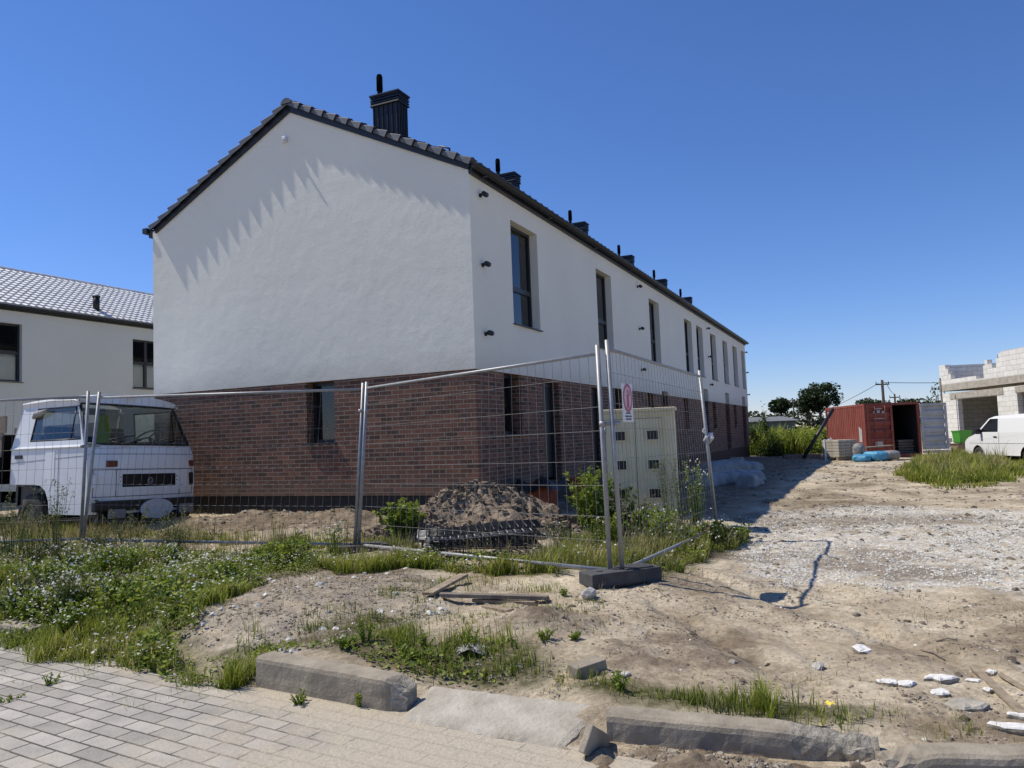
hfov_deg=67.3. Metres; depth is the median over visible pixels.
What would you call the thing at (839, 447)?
slab layer
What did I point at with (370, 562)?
grass
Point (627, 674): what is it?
stone
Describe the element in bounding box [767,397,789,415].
broadleaf tree
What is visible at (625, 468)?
window
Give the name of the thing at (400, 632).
grass
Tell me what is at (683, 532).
weed bush
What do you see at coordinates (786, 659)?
gravel
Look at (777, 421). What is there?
shed
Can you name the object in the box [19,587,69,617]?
flowering weed
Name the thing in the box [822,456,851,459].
wooden pallet
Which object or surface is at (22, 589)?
flowering weed
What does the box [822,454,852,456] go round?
slab layer
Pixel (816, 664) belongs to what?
stone
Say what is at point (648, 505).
tall weed
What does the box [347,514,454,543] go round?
soil heap
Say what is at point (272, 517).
tall weed
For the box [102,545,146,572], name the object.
flowering weed
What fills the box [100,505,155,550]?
tall weed
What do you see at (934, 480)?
tall grass
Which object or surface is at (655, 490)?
window
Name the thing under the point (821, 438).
shrub
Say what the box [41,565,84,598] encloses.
flowering weed
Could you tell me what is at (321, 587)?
gravel
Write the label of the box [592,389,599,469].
door
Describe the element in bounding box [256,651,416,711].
kerbstone
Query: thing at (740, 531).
weed bush
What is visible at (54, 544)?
flowering weed
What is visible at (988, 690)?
plaster lump
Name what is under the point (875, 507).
dead litter
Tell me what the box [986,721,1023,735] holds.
plaster lump
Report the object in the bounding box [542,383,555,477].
door
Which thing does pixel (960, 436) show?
mortar tub
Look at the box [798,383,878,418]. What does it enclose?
overhead wire
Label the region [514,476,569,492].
cover sheet
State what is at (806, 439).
shrub
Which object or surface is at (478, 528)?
mat
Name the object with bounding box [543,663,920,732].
grass
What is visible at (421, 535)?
mat
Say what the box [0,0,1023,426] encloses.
sky
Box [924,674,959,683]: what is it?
plaster lump
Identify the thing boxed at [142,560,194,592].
flowering weed
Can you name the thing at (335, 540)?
tall weed
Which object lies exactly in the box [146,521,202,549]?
tall weed
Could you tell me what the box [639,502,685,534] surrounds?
weed bush
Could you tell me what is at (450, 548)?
mat
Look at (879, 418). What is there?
door
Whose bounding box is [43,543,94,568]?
flowering weed
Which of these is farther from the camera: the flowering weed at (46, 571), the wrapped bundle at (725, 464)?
the wrapped bundle at (725, 464)
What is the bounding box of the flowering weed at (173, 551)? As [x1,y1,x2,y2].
[152,542,189,563]
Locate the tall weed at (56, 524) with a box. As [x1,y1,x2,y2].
[25,478,74,554]
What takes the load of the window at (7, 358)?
in the terraced house at (63, 337)
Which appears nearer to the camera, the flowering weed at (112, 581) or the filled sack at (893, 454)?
the flowering weed at (112, 581)
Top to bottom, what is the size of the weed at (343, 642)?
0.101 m
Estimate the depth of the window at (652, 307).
24.70 m
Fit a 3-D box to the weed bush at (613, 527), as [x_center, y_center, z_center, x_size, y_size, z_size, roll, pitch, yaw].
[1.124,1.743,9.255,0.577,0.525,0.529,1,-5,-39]
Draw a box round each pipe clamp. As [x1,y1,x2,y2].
[80,444,99,447]
[358,409,368,412]
[599,421,619,425]
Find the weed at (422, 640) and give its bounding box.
[416,628,435,648]
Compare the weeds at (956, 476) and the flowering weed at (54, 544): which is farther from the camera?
the weeds at (956, 476)
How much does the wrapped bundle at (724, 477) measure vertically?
0.308 m
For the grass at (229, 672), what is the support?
on the ground at (786, 650)
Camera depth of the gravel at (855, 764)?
3.25 m
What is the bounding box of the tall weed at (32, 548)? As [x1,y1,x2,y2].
[0,503,63,565]
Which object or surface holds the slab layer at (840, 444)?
on the slab layer at (839, 447)
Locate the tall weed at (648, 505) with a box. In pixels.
[628,492,655,516]
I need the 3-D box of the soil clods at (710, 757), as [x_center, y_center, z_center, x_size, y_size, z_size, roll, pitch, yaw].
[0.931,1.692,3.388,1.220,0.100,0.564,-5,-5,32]
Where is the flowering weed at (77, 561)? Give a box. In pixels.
[55,552,97,566]
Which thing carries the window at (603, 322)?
in the terraced house at (298, 246)
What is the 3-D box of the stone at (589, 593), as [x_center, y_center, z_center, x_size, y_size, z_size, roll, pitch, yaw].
[0.619,1.710,6.247,0.108,0.107,0.107,-4,-4,27]
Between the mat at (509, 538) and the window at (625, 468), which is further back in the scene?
the window at (625, 468)
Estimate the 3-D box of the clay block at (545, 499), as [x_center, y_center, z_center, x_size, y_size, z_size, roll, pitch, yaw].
[0.464,2.110,13.499,0.252,0.240,0.382,-4,-4,25]
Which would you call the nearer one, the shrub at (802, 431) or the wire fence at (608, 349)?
the wire fence at (608, 349)
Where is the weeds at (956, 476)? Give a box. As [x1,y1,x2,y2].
[908,455,1009,480]
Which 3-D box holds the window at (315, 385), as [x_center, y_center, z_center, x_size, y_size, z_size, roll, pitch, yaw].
[-3.488,0.542,14.283,0.700,1.157,0.310,-4,-4,25]
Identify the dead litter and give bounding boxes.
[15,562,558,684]
[444,572,1023,740]
[746,460,1022,543]
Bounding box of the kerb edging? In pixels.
[578,723,610,755]
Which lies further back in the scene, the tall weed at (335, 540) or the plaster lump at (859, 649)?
the tall weed at (335, 540)
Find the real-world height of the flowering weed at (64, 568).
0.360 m
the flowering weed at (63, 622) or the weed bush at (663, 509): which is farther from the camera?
the weed bush at (663, 509)
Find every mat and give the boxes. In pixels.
[417,528,532,539]
[421,536,536,547]
[427,518,543,536]
[427,528,544,542]
[427,539,541,551]
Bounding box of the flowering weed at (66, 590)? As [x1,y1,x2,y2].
[42,563,99,610]
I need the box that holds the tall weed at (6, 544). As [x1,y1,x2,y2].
[0,489,35,559]
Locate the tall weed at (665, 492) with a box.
[652,458,676,516]
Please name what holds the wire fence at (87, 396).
on the ground at (786, 650)
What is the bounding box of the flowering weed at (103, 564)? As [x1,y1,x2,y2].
[76,541,126,575]
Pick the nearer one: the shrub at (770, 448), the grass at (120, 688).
the grass at (120, 688)
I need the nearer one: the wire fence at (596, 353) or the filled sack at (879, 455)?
the wire fence at (596, 353)
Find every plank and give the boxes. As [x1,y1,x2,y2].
[423,573,467,594]
[439,592,549,599]
[472,598,536,604]
[481,604,513,612]
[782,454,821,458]
[865,445,893,447]
[969,665,1023,712]
[997,673,1023,690]
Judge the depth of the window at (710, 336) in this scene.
33.79 m
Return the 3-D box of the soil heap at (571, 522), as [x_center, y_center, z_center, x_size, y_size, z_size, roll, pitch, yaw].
[0.889,1.940,10.508,1.877,0.346,0.942,-2,-4,0]
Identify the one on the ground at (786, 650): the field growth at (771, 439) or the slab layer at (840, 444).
the field growth at (771, 439)
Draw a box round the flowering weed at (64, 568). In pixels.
[46,552,99,582]
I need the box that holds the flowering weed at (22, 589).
[1,569,54,605]
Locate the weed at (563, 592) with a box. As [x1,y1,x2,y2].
[559,588,567,595]
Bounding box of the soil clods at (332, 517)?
[185,507,354,545]
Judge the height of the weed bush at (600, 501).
0.750 m
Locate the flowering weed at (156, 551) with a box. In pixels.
[148,541,183,563]
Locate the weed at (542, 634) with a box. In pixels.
[535,628,556,640]
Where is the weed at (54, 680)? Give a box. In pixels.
[42,671,61,684]
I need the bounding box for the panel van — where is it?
[965,414,1023,459]
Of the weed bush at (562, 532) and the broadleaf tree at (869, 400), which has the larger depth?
the broadleaf tree at (869, 400)
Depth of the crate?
39.49 m
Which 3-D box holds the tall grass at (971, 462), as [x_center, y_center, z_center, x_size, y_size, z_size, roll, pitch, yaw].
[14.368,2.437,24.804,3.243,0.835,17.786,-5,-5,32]
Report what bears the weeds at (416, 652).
on the ground at (786, 650)
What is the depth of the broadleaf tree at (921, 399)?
75.94 m
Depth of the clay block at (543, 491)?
13.37 m
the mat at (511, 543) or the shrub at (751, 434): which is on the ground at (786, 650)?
the shrub at (751, 434)
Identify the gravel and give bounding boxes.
[179,568,453,652]
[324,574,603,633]
[456,574,1023,740]
[726,504,1023,591]
[839,758,885,767]
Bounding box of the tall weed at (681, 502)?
[660,455,701,530]
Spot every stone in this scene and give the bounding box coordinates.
[581,587,596,599]
[611,671,630,677]
[812,661,823,669]
[943,697,989,711]
[1006,656,1016,662]
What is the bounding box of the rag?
[702,428,713,443]
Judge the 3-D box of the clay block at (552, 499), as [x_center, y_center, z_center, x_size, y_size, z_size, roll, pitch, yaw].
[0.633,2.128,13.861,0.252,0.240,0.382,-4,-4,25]
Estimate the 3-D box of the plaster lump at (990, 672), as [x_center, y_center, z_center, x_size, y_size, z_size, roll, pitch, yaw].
[2.826,1.706,4.533,0.059,0.047,0.054,-5,-5,39]
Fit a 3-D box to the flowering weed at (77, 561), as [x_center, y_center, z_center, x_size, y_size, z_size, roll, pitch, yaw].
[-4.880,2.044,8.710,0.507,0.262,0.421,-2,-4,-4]
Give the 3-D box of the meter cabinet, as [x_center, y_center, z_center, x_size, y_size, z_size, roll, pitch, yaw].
[1.887,1.185,11.223,1.076,1.652,0.405,-3,-4,14]
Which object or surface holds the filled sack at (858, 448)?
on the ground at (786, 650)
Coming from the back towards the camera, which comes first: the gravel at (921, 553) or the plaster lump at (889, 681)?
the gravel at (921, 553)
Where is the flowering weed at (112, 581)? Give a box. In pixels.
[93,562,149,604]
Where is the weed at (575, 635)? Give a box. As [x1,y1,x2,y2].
[567,630,580,640]
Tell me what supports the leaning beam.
on the ground at (786, 650)
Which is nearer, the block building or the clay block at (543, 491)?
the clay block at (543, 491)
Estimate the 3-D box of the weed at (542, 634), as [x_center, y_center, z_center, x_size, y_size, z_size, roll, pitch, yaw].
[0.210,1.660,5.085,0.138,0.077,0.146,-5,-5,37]
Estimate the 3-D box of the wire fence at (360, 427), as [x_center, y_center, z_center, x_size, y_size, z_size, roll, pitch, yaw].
[-3.858,1.116,10.090,4.183,2.221,0.094,-3,-4,13]
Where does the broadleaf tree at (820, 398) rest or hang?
on the ground at (786, 650)
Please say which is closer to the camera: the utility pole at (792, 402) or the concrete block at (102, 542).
the concrete block at (102, 542)
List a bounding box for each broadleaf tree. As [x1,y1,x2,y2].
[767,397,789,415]
[787,396,829,427]
[797,381,843,425]
[855,397,874,404]
[874,399,890,402]
[896,398,914,401]
[913,398,931,412]
[926,383,947,405]
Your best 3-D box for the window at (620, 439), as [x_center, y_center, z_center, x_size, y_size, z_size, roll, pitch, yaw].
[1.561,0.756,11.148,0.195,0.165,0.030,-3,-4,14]
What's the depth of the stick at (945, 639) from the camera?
5.11 m
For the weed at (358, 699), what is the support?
on the ground at (786, 650)
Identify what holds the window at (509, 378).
in the terraced house at (298, 246)
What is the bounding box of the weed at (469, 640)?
[458,629,479,655]
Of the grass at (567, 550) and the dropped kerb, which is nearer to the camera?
the dropped kerb
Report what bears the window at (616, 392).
in the terraced house at (298, 246)
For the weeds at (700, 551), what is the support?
on the ground at (786, 650)
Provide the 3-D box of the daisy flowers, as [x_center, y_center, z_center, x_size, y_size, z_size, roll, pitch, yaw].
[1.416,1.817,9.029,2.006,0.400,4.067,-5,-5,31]
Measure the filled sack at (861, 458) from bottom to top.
0.353 m
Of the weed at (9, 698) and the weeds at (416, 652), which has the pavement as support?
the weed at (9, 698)
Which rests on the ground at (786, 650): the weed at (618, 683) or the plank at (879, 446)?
the weed at (618, 683)
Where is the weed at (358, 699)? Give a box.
[354,691,361,706]
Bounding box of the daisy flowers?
[533,508,750,564]
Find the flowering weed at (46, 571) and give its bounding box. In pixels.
[19,552,73,587]
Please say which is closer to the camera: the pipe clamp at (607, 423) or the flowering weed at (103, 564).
the pipe clamp at (607, 423)
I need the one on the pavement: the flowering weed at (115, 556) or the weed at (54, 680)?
the weed at (54, 680)
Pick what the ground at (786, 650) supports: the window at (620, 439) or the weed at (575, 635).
the weed at (575, 635)
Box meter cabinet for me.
[603,407,679,522]
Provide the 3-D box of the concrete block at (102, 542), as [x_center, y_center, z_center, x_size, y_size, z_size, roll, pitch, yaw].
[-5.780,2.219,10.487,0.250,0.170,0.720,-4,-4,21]
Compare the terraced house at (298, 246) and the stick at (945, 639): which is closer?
the stick at (945, 639)
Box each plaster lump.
[851,644,871,653]
[876,678,897,686]
[898,680,916,687]
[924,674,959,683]
[930,688,949,696]
[965,678,980,682]
[982,687,993,693]
[985,669,996,676]
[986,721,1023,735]
[1006,711,1023,720]
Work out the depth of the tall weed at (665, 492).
10.23 m
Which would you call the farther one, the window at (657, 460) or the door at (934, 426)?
the door at (934, 426)
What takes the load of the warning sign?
attached to the wire fence at (608, 349)
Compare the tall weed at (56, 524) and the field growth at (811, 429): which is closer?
the tall weed at (56, 524)
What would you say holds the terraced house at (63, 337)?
on the ground at (786, 650)
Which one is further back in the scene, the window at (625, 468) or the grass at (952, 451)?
the grass at (952, 451)
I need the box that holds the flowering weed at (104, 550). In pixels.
[85,543,123,563]
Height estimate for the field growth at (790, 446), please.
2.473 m
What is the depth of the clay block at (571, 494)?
15.38 m
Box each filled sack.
[852,443,865,454]
[852,454,870,461]
[863,451,887,460]
[883,450,899,460]
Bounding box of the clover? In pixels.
[0,534,564,684]
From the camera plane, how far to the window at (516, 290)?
15.61 m
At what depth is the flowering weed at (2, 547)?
9.77 m
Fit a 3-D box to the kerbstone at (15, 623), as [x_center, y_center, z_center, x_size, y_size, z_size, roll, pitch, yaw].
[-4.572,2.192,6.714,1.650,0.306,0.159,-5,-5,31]
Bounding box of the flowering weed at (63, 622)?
[26,595,95,635]
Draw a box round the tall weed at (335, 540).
[321,521,344,555]
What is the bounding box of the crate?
[949,443,964,451]
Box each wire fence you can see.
[0,391,89,542]
[82,383,364,545]
[357,345,611,569]
[605,340,717,568]
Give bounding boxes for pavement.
[0,640,657,767]
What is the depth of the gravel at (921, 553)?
8.90 m
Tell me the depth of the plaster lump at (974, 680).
4.34 m
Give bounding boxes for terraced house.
[0,266,153,490]
[142,74,749,515]
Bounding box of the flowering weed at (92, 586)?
[40,572,109,611]
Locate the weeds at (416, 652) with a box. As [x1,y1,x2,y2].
[190,622,518,689]
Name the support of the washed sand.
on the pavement
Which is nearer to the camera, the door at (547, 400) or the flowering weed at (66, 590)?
the flowering weed at (66, 590)
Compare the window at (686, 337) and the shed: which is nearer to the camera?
the window at (686, 337)
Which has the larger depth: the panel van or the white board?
the white board
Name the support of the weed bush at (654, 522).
on the ground at (786, 650)
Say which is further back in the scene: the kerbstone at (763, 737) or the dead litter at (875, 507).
the dead litter at (875, 507)
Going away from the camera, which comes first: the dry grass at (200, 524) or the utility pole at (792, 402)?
the dry grass at (200, 524)
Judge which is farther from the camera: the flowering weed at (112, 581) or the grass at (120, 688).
the flowering weed at (112, 581)
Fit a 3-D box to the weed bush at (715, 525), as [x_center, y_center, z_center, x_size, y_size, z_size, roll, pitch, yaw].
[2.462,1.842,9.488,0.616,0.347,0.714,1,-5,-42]
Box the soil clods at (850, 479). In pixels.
[726,456,1023,526]
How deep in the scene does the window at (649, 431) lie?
11.03 m
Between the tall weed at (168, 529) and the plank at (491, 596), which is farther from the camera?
the tall weed at (168, 529)
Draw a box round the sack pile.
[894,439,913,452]
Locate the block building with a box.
[939,347,1023,442]
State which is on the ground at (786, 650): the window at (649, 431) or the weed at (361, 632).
the weed at (361, 632)
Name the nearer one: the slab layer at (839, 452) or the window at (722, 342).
the slab layer at (839, 452)
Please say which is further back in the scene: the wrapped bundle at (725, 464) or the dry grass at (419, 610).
the wrapped bundle at (725, 464)
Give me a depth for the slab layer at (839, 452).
33.56 m
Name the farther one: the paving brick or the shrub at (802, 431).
the shrub at (802, 431)
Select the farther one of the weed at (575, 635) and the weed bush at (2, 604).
the weed bush at (2, 604)
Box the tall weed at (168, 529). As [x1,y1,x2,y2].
[141,506,186,547]
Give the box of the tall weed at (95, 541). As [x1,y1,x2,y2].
[70,521,127,551]
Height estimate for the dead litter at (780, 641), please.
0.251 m
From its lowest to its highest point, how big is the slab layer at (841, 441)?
0.115 m
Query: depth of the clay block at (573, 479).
15.36 m
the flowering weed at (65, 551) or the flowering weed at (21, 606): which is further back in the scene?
the flowering weed at (65, 551)
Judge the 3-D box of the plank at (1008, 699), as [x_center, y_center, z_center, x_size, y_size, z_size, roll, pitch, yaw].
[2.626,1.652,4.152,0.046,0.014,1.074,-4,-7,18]
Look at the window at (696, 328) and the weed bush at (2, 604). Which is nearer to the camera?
the weed bush at (2, 604)
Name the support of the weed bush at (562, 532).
on the ground at (786, 650)
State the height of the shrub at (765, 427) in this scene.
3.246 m
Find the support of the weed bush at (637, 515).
on the ground at (786, 650)
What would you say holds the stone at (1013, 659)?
on the ground at (786, 650)
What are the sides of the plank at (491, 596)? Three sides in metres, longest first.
0.920 x 0.075 x 0.030 m
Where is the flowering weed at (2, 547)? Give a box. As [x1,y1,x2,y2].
[0,540,18,559]
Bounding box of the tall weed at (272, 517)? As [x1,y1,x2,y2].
[270,509,284,541]
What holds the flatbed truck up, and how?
on the ground at (786, 650)
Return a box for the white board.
[824,439,828,459]
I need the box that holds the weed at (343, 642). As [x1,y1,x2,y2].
[332,632,355,648]
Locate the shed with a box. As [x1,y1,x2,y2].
[748,416,797,432]
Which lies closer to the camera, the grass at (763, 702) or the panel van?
the grass at (763, 702)
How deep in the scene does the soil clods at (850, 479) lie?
15.30 m
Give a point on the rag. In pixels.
(711, 436)
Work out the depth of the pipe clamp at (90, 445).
10.55 m
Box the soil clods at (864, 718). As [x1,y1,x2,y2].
[412,569,1023,743]
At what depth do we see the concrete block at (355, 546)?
9.45 m
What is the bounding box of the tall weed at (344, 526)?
[332,506,353,544]
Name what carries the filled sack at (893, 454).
on the ground at (786, 650)
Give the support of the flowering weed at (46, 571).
on the ground at (786, 650)
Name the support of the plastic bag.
on the ground at (786, 650)
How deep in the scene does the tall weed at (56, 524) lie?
9.70 m
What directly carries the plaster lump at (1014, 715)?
on the ground at (786, 650)
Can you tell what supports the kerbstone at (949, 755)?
on the ground at (786, 650)
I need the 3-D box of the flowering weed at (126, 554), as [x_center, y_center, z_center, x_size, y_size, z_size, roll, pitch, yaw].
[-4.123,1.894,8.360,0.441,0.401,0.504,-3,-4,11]
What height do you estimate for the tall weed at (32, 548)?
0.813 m
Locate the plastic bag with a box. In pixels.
[457,643,485,654]
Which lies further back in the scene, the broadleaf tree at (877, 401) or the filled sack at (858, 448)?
the broadleaf tree at (877, 401)
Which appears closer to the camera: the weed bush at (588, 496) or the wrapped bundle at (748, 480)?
the weed bush at (588, 496)
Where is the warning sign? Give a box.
[621,383,633,421]
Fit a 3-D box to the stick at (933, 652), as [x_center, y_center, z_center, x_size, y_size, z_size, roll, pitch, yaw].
[2.718,1.741,4.960,0.023,0.025,0.244,-2,-4,-6]
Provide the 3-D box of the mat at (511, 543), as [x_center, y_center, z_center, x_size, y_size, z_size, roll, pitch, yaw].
[-0.385,1.806,8.871,1.302,0.063,0.660,-2,-2,-6]
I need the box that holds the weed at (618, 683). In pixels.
[609,670,630,691]
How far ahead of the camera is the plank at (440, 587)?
6.69 m
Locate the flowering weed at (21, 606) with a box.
[0,585,54,620]
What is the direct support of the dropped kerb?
on the ground at (786, 650)
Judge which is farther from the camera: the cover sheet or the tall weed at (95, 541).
the cover sheet
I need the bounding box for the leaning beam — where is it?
[802,408,834,458]
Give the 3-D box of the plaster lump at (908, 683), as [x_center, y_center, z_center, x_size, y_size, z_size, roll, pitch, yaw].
[2.177,1.669,4.262,0.115,0.045,0.087,1,-5,-39]
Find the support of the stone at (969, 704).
on the ground at (786, 650)
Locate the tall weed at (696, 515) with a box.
[682,460,708,530]
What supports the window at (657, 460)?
in the meter cabinet
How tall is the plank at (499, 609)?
0.020 m
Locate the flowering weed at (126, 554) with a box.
[103,539,152,575]
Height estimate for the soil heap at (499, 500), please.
0.805 m
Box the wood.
[748,407,920,429]
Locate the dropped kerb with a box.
[402,686,589,748]
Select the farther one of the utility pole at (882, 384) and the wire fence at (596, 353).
the utility pole at (882, 384)
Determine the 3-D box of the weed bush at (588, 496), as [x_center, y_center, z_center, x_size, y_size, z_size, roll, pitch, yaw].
[1.054,1.558,10.276,0.647,0.962,0.657,-6,-5,44]
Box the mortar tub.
[951,430,971,442]
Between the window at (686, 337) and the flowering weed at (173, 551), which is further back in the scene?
the window at (686, 337)
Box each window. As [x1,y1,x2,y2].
[0,323,23,382]
[132,340,153,389]
[304,382,336,444]
[504,375,525,435]
[510,226,542,331]
[596,273,606,349]
[615,390,617,408]
[615,430,626,441]
[617,459,627,470]
[619,488,628,499]
[645,429,659,440]
[647,458,660,469]
[648,487,661,498]
[649,302,655,361]
[684,321,688,371]
[696,328,705,377]
[710,336,717,380]
[722,342,728,383]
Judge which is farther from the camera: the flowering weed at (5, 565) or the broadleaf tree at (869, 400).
the broadleaf tree at (869, 400)
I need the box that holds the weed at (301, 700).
[290,688,306,704]
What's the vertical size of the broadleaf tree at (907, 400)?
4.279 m
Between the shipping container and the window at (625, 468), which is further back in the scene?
the shipping container
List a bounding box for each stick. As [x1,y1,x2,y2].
[920,649,944,659]
[936,638,957,641]
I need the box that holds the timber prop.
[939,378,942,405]
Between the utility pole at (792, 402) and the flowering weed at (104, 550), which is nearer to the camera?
the flowering weed at (104, 550)
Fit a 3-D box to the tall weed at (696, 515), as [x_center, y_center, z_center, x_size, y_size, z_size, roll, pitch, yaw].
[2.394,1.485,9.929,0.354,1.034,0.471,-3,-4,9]
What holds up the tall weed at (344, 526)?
on the ground at (786, 650)
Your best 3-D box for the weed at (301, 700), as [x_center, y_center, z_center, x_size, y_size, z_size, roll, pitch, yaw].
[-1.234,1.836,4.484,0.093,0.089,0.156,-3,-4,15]
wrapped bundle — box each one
[682,470,765,486]
[691,459,764,473]
[735,474,764,486]
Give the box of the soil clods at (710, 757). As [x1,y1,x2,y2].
[619,743,848,767]
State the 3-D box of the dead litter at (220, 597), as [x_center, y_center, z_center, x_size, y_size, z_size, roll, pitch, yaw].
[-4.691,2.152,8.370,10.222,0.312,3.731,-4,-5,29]
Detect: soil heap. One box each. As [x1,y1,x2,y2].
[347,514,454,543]
[417,479,561,540]
[545,514,628,537]
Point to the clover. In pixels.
(150, 664)
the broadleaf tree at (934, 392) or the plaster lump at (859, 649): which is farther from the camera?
the broadleaf tree at (934, 392)
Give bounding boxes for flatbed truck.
[0,395,198,528]
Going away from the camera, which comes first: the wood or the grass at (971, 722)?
the grass at (971, 722)
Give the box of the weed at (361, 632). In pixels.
[355,618,377,641]
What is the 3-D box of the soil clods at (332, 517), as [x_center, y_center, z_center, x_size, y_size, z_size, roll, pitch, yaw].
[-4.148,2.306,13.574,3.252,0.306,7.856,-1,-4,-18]
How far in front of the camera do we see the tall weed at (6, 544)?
9.51 m
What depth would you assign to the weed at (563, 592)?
6.34 m
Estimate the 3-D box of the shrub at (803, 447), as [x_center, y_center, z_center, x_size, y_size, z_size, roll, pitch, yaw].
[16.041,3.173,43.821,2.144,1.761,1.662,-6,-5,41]
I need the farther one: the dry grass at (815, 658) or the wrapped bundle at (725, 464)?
the wrapped bundle at (725, 464)
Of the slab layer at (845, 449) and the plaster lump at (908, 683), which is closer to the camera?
the plaster lump at (908, 683)
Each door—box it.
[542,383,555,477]
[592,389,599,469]
[866,405,894,450]
[919,403,949,452]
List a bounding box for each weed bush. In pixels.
[0,589,44,614]
[372,497,426,537]
[544,521,584,546]
[562,465,613,531]
[580,508,626,545]
[590,481,638,536]
[613,505,658,534]
[624,507,679,545]
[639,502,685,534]
[664,521,712,542]
[677,519,737,544]
[705,522,753,540]
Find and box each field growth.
[749,420,802,455]
[750,428,799,453]
[755,425,826,444]
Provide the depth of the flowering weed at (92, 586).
6.62 m
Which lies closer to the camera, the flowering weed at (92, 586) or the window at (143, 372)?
the flowering weed at (92, 586)
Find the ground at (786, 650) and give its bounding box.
[0,424,1023,767]
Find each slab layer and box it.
[822,439,856,442]
[822,442,856,445]
[822,445,852,448]
[822,448,851,450]
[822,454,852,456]
[823,451,852,453]
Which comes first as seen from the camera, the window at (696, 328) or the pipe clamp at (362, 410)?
the pipe clamp at (362, 410)
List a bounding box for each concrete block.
[70,538,116,545]
[328,541,386,554]
[579,563,661,589]
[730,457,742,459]
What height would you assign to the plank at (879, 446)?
0.041 m
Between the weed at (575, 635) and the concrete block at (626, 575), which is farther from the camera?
the concrete block at (626, 575)
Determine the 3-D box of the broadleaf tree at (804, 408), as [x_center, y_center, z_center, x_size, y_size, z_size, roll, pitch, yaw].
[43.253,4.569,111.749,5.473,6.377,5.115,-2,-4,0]
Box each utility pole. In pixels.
[789,399,797,428]
[875,380,888,402]
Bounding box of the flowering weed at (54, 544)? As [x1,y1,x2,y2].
[37,538,70,557]
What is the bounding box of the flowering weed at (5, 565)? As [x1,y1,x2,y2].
[1,562,31,581]
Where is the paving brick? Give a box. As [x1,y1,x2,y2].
[568,655,606,678]
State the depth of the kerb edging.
3.60 m
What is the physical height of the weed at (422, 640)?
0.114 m
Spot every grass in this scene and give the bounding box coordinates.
[0,506,551,566]
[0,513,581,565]
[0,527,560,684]
[0,529,571,689]
[2,662,308,716]
[189,568,612,685]
[200,600,555,689]
[213,629,270,689]
[427,576,1023,741]
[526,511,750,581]
[536,518,750,585]
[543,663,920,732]
[893,451,1023,489]
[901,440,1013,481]
[902,446,1014,483]
[917,445,964,455]
[917,708,983,741]
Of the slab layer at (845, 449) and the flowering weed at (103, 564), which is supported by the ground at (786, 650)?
the flowering weed at (103, 564)
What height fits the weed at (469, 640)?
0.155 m
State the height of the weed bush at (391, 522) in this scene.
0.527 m
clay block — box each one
[527,483,547,497]
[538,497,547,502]
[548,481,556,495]
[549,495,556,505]
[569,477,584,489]
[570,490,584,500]
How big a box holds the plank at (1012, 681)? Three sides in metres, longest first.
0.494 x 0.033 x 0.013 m
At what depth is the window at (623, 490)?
11.08 m
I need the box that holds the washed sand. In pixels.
[561,741,821,767]
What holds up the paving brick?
on the ground at (786, 650)
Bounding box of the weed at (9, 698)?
[0,692,25,702]
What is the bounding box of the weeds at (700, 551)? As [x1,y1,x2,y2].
[536,522,749,577]
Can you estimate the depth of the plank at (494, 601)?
6.28 m
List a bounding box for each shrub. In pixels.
[749,422,766,453]
[754,425,788,456]
[756,401,770,436]
[780,424,812,453]
[785,422,819,451]
[797,425,823,453]
[818,429,826,446]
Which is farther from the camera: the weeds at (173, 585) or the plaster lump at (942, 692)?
the weeds at (173, 585)
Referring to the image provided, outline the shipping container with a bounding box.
[825,402,949,456]
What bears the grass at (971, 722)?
on the ground at (786, 650)
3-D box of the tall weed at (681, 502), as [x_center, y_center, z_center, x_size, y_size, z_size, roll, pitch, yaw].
[2.175,1.432,9.802,0.437,1.077,0.411,0,-4,-27]
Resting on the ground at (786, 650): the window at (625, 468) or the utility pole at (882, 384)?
the utility pole at (882, 384)
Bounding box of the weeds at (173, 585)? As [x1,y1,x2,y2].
[0,536,566,683]
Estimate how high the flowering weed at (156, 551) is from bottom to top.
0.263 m
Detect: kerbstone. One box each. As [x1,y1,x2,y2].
[0,619,46,636]
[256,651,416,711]
[606,706,879,761]
[875,742,1023,767]

